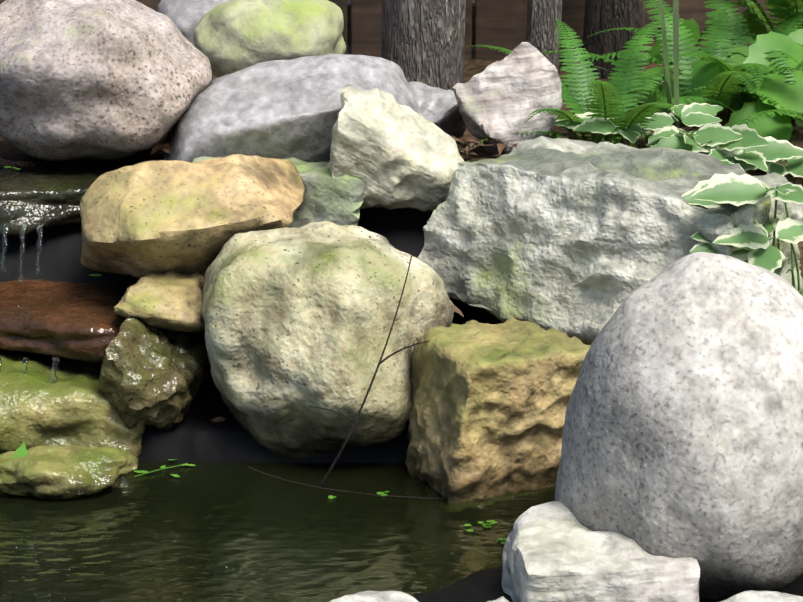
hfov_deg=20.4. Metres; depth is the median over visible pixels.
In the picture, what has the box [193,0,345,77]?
pale top rock
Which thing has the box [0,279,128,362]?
red rock slab
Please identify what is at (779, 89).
broad plant leaves
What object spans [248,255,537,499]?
fallen twig
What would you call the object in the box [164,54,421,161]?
angular slate rock
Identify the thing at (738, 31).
fern
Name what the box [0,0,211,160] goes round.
granite boulder
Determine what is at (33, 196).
dark slab rock
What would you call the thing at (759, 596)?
rock
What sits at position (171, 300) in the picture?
small tan slab
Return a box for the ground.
[0,0,802,601]
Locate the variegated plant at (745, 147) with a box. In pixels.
[554,102,802,295]
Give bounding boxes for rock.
[0,157,129,235]
[0,349,145,465]
[0,445,137,500]
[80,154,304,278]
[99,317,210,429]
[157,0,231,46]
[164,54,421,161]
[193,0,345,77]
[193,156,364,227]
[327,86,463,211]
[329,591,418,601]
[404,317,590,503]
[408,82,465,138]
[417,136,802,344]
[453,42,562,154]
[487,596,508,601]
[502,501,699,601]
[720,590,802,601]
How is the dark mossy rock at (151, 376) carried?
on the ground
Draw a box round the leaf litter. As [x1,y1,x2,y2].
[151,131,586,436]
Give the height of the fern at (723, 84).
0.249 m
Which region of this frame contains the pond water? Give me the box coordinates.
[0,462,555,601]
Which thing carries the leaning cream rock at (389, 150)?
on the ground
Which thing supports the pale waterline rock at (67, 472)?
on the pond water
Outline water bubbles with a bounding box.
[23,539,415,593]
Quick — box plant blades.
[541,0,678,127]
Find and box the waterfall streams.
[0,223,59,382]
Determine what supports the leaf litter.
on the ground
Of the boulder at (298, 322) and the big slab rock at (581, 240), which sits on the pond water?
the boulder at (298, 322)
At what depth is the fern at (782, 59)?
4.15 m
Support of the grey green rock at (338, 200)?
on the ground
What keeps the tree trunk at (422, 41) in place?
on the ground
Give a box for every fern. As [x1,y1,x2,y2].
[460,18,733,155]
[542,0,802,126]
[576,0,802,113]
[672,38,802,125]
[731,0,802,34]
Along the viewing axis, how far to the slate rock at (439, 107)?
4.00 m
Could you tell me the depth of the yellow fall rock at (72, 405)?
3.47 m
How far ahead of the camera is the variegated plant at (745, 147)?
3.83 m
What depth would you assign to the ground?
3.69 m
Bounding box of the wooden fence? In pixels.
[0,0,802,59]
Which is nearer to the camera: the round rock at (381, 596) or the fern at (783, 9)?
the round rock at (381, 596)
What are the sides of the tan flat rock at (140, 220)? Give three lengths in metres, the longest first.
0.381 x 0.266 x 0.193 m
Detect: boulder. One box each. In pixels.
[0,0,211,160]
[202,221,453,459]
[555,252,802,598]
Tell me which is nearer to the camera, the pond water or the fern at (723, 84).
the pond water
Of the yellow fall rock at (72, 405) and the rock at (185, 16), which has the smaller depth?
the yellow fall rock at (72, 405)
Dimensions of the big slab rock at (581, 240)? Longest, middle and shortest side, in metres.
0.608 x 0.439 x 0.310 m
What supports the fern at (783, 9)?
on the ground
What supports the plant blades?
on the ground
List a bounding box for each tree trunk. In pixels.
[381,0,465,90]
[525,0,561,74]
[581,0,645,79]
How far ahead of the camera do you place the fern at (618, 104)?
4.04 m
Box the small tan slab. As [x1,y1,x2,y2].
[114,271,204,331]
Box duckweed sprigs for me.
[5,166,506,543]
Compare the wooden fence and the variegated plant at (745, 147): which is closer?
the variegated plant at (745, 147)
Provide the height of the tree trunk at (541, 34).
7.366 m
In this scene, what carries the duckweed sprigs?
on the pond water
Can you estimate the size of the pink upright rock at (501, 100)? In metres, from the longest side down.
0.219 x 0.191 x 0.137 m
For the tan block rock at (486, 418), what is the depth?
3.34 m
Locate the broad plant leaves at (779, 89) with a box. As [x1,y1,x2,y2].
[639,14,802,139]

